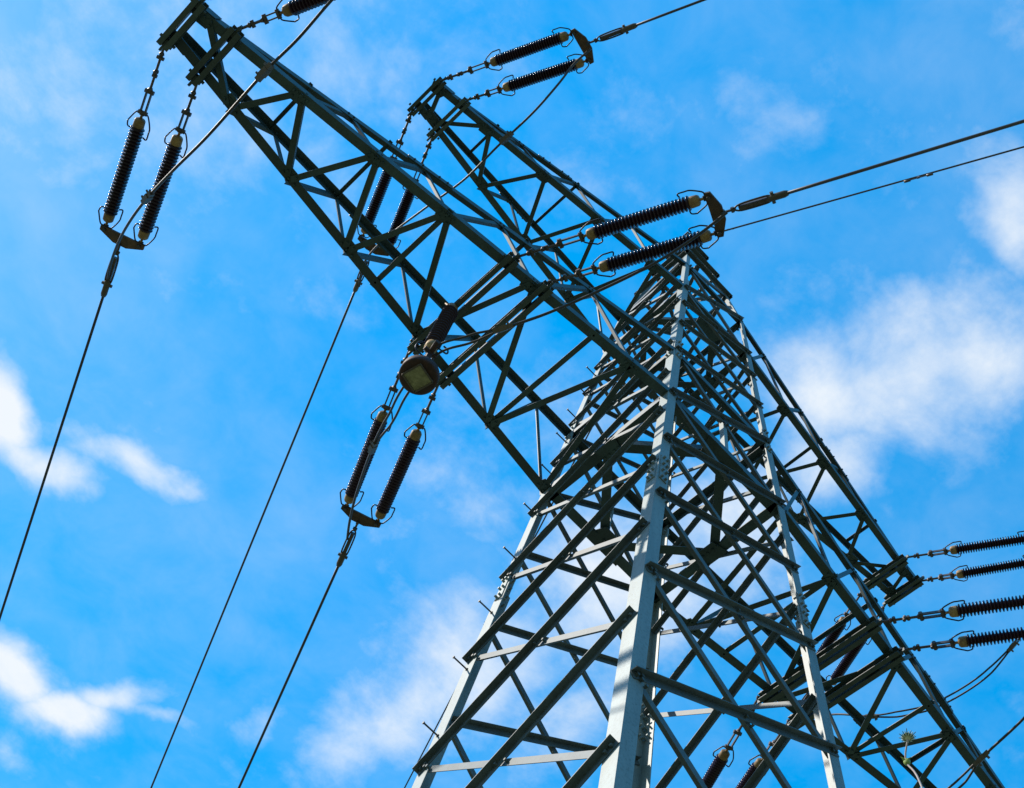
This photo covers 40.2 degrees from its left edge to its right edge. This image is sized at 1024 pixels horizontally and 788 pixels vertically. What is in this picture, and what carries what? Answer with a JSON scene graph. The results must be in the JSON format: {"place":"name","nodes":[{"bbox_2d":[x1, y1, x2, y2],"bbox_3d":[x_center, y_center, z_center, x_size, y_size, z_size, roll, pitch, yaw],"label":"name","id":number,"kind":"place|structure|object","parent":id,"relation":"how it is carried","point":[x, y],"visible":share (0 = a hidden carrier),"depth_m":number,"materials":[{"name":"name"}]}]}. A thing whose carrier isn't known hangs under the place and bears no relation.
{"place":"outdoors","nodes":[
{"label":"outdoors","id":0,"kind":"place"},
{"bbox_2d":[0,0,1023,787],"label":"sky","id":1,"kind":"structure","parent":0,"point":[892,316],"materials":[{"name":"blue"}]},
{"bbox_3d":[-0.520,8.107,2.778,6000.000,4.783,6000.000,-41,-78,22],"label":"ground","id":2,"kind":"structure","parent":0,"visible":0},
{"bbox_2d":[156,0,1004,787],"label":"lattice tower","id":3,"kind":"structure","parent":2,"relation":"on","point":[622,754],"depth_m":17.54,"materials":[{"name":"metal"}]},
{"bbox_2d":[98,49,164,228],"bbox_3d":[-4.605,-3.159,17.081,0.310,0.182,2.580,25,-65,-2],"label":"insulator string","id":4,"kind":"object","parent":3,"relation":"attached to","point":[111,207],"visible":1,"depth_m":17.16,"materials":[{"name":"brown ceramic"}]},
{"bbox_2d":[100,225,144,249],"bbox_3d":[-4.937,-1.942,17.659,0.602,0.099,0.160,26,-65,-3],"label":"yoke plate","id":5,"kind":"object","parent":4,"relation":"attached to","point":[113,236],"visible":0.89,"depth_m":17.64,"materials":[{"name":"metal"}]},
{"bbox_2d":[0,246,120,619],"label":"conductor","id":6,"kind":"object","parent":5,"relation":"attached to","point":[106,286],"visible":0.86,"depth_m":18.67,"materials":[{"name":"metal"}]},
{"bbox_2d":[107,0,333,280],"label":"jumper cable","id":7,"kind":"object","parent":6,"relation":"hanging from","point":[260,76],"visible":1,"depth_m":15.21,"materials":[{"name":"grey metal"}]},
{"bbox_2d":[133,87,196,245],"bbox_3d":[-4.212,-2.838,17.159,0.310,0.182,2.330,26,-65,-3],"label":"insulator string","id":8,"kind":"object","parent":3,"relation":"attached to","point":[154,205],"visible":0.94,"depth_m":17.19,"materials":[{"name":"brown ceramic"}]},
{"bbox_2d":[237,0,335,31],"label":"insulator string","id":9,"kind":"object","parent":3,"relation":"attached to","point":[293,7],"visible":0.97,"depth_m":15.99,"materials":[{"name":"brown ceramic"}]},
{"bbox_2d":[340,348,409,508],"bbox_3d":[-1.755,0.463,18.226,0.310,0.182,2.542,23,-65,-2],"label":"insulator string","id":10,"kind":"object","parent":3,"relation":"attached to","point":[350,489],"visible":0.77,"depth_m":18.32,"materials":[{"name":"brown ceramic"}]},
{"bbox_2d":[357,108,414,237],"bbox_3d":[-1.975,-3.489,22.152,0.310,0.182,2.299,24,-65,-2],"label":"insulator string","id":11,"kind":"object","parent":3,"relation":"attached to","point":[383,183],"visible":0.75,"depth_m":22.24,"materials":[{"name":"brown ceramic"}]},
{"bbox_2d":[358,235,388,255],"bbox_3d":[-2.262,-2.370,22.698,0.574,0.099,0.159,29,-65,-4],"label":"yoke plate","id":12,"kind":"object","parent":11,"relation":"attached to","point":[377,251],"visible":0.65,"depth_m":22.68,"materials":[{"name":"metal"}]},
{"bbox_2d":[150,261,369,787],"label":"conductor","id":13,"kind":"object","parent":12,"relation":"attached to","point":[355,288],"visible":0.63,"depth_m":24.92,"materials":[{"name":"metal"}]},
{"bbox_2d":[358,48,591,286],"bbox_3d":[-0.847,-3.291,21.211,0.295,1.491,5.524,43,-67,-10],"label":"jumper cable","id":14,"kind":"object","parent":13,"relation":"hanging from","point":[507,136],"visible":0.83,"depth_m":20.27,"materials":[{"name":"grey metal"}]},
{"bbox_2d":[371,386,438,523],"bbox_3d":[-1.369,0.783,18.304,0.310,0.182,2.294,24,-65,-2],"label":"insulator string","id":15,"kind":"object","parent":3,"relation":"attached to","point":[399,472],"visible":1,"depth_m":18.34,"materials":[{"name":"brown ceramic"}]},
{"bbox_2d":[341,505,380,527],"bbox_3d":[-2.049,1.676,18.806,0.581,0.098,0.159,27,-65,-3],"label":"yoke plate","id":16,"kind":"object","parent":15,"relation":"attached to","point":[361,519],"visible":1,"depth_m":18.78,"materials":[{"name":"metal"}]},
{"bbox_2d":[238,525,357,787],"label":"conductor","id":17,"kind":"object","parent":16,"relation":"attached to","point":[342,555],"visible":1,"depth_m":19.61,"materials":[{"name":"metal"}]},
{"bbox_2d":[388,140,431,248],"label":"insulator string","id":18,"kind":"object","parent":3,"relation":"attached to","point":[403,208],"visible":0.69,"depth_m":22.29,"materials":[{"name":"brown ceramic"}]},
{"bbox_2d":[399,303,457,394],"bbox_3d":[-0.881,-0.603,16.329,0.444,2.176,0.444,-41,-78,22],"label":"weighted insulator","id":19,"kind":"object","parent":3,"relation":"hanging from","point":[419,374],"visible":0.99,"depth_m":15.42,"materials":[{"name":"brown ceramic"}]},
{"bbox_2d":[346,211,727,539],"bbox_3d":[-0.403,-0.270,16.827,6.908,1.587,1.404,-41,-78,22],"label":"jumper cable","id":20,"kind":"object","parent":19,"relation":"attached to","point":[372,447],"visible":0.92,"depth_m":15.87,"materials":[{"name":"grey metal"}]},
{"bbox_2d":[440,27,573,80],"bbox_3d":[-0.114,-5.038,20.957,2.263,0.182,0.310,-14,-69,25],"label":"insulator string","id":21,"kind":"object","parent":3,"relation":"attached to","point":[531,48],"visible":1,"depth_m":20.77,"materials":[{"name":"brown ceramic"}]},
{"bbox_2d":[465,54,588,100],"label":"insulator string","id":22,"kind":"object","parent":3,"relation":"attached to","point":[539,76],"visible":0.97,"depth_m":20.94,"materials":[{"name":"brown ceramic"}]},
{"bbox_2d":[571,28,593,63],"bbox_3d":[1.074,-5.128,20.520,0.166,0.140,0.573,-26,-73,19],"label":"yoke plate","id":23,"kind":"object","parent":22,"relation":"attached to","point":[582,41],"visible":1,"depth_m":20.50,"materials":[{"name":"metal"}]},
{"bbox_2d":[589,0,705,43],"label":"conductor","id":24,"kind":"object","parent":23,"relation":"attached to","point":[623,29],"visible":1,"depth_m":20.19,"materials":[{"name":"metal"}]},
{"bbox_2d":[404,292,661,787],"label":"earth wire","id":25,"kind":"object","parent":3,"relation":"attached to","point":[533,539],"visible":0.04,"depth_m":33.65,"materials":[{"name":"metal"}]},
{"bbox_2d":[517,190,707,259],"bbox_3d":[1.133,-1.948,16.448,2.472,0.182,0.310,-15,-69,25],"label":"insulator string","id":26,"kind":"object","parent":3,"relation":"attached to","point":[640,218],"visible":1,"depth_m":16.26,"materials":[{"name":"brown ceramic"}]},
{"bbox_2d":[704,191,725,237],"bbox_3d":[2.361,-2.067,16.005,0.166,0.166,0.577,-15,-70,15],"label":"yoke plate","id":27,"kind":"object","parent":26,"relation":"attached to","point":[716,209],"visible":0.97,"depth_m":15.97,"materials":[{"name":"metal"}]},
{"bbox_2d":[724,119,1023,212],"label":"conductor","id":28,"kind":"object","parent":27,"relation":"attached to","point":[772,197],"visible":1,"depth_m":15.38,"materials":[{"name":"metal"}]},
{"bbox_2d":[547,225,718,283],"bbox_3d":[1.408,-1.607,16.587,2.190,0.182,0.310,-15,-69,25],"label":"insulator string","id":29,"kind":"object","parent":3,"relation":"attached to","point":[635,256],"visible":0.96,"depth_m":16.47,"materials":[{"name":"brown ceramic"}]},
{"bbox_2d":[702,695,759,787],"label":"insulator string","id":30,"kind":"object","parent":3,"relation":"attached to","point":[715,769],"visible":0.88,"depth_m":19.48,"materials":[{"name":"brown ceramic"}]},
{"bbox_2d":[735,719,789,787],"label":"insulator string","id":31,"kind":"object","parent":3,"relation":"attached to","point":[750,771],"visible":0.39,"depth_m":19.45,"materials":[{"name":"brown ceramic"}]},
{"bbox_2d":[816,592,862,653],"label":"insulator string","id":32,"kind":"object","parent":3,"relation":"attached to","point":[831,638],"visible":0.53,"depth_m":24.23,"materials":[{"name":"brown ceramic"}]},
{"bbox_2d":[826,604,886,684],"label":"insulator string","id":33,"kind":"object","parent":3,"relation":"attached to","point":[845,663],"visible":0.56,"depth_m":24.45,"materials":[{"name":"brown ceramic"}]},
{"bbox_2d":[724,146,1023,231],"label":"power line","id":34,"kind":"object","parent":3,"relation":"attached to","point":[917,177],"visible":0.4,"depth_m":26.58,"materials":[{"name":"metal"}]},
{"bbox_2d":[879,595,1023,624],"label":"insulator string","id":35,"kind":"object","parent":3,"relation":"attached to","point":[957,611],"visible":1,"depth_m":17.72,"materials":[{"name":"brown ceramic"}]},
{"bbox_2d":[899,627,1023,651],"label":"insulator string","id":36,"kind":"object","parent":3,"relation":"attached to","point":[966,641],"visible":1,"depth_m":17.92,"materials":[{"name":"brown ceramic"}]},
{"bbox_2d":[902,531,1023,558],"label":"insulator string","id":37,"kind":"object","parent":3,"relation":"attached to","point":[966,547],"visible":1,"depth_m":22.98,"materials":[{"name":"brown ceramic"}]},
{"bbox_2d":[922,555,1023,581],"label":"insulator string","id":38,"kind":"object","parent":3,"relation":"attached to","point":[983,570],"visible":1,"depth_m":23.18,"materials":[{"name":"brown ceramic"}]},
{"bbox_2d":[947,717,1023,787],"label":"jumper cable","id":39,"kind":"object","parent":3,"relation":"attached to","point":[981,758],"visible":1,"depth_m":17.11,"materials":[{"name":"grey metal"}]},
{"bbox_2d":[898,728,922,787],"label":"flowering weed","id":40,"kind":"object","parent":2,"relation":"on","point":[907,737],"visible":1,"depth_m":0.94,"materials":[{"name":"plant"}]},
{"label":"yoke plate","id":41,"kind":"object","parent":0,"visible":0},
{"bbox_2d":[802,692,809,705],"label":"conductor","id":42,"kind":"object","parent":41,"relation":"attached to","point":[806,695],"visible":0.13,"depth_m":24.90,"materials":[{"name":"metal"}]},
{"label":"conductor","id":43,"kind":"object","parent":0,"visible":0},
{"bbox_2d":[832,638,1019,720],"bbox_3d":[7.250,4.436,23.123,5.516,1.379,0.504,-37,-77,21],"label":"jumper cable","id":44,"kind":"object","parent":43,"relation":"attached to","point":[1012,646],"visible":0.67,"depth_m":22.60,"materials":[{"name":"grey metal"}]}
]}

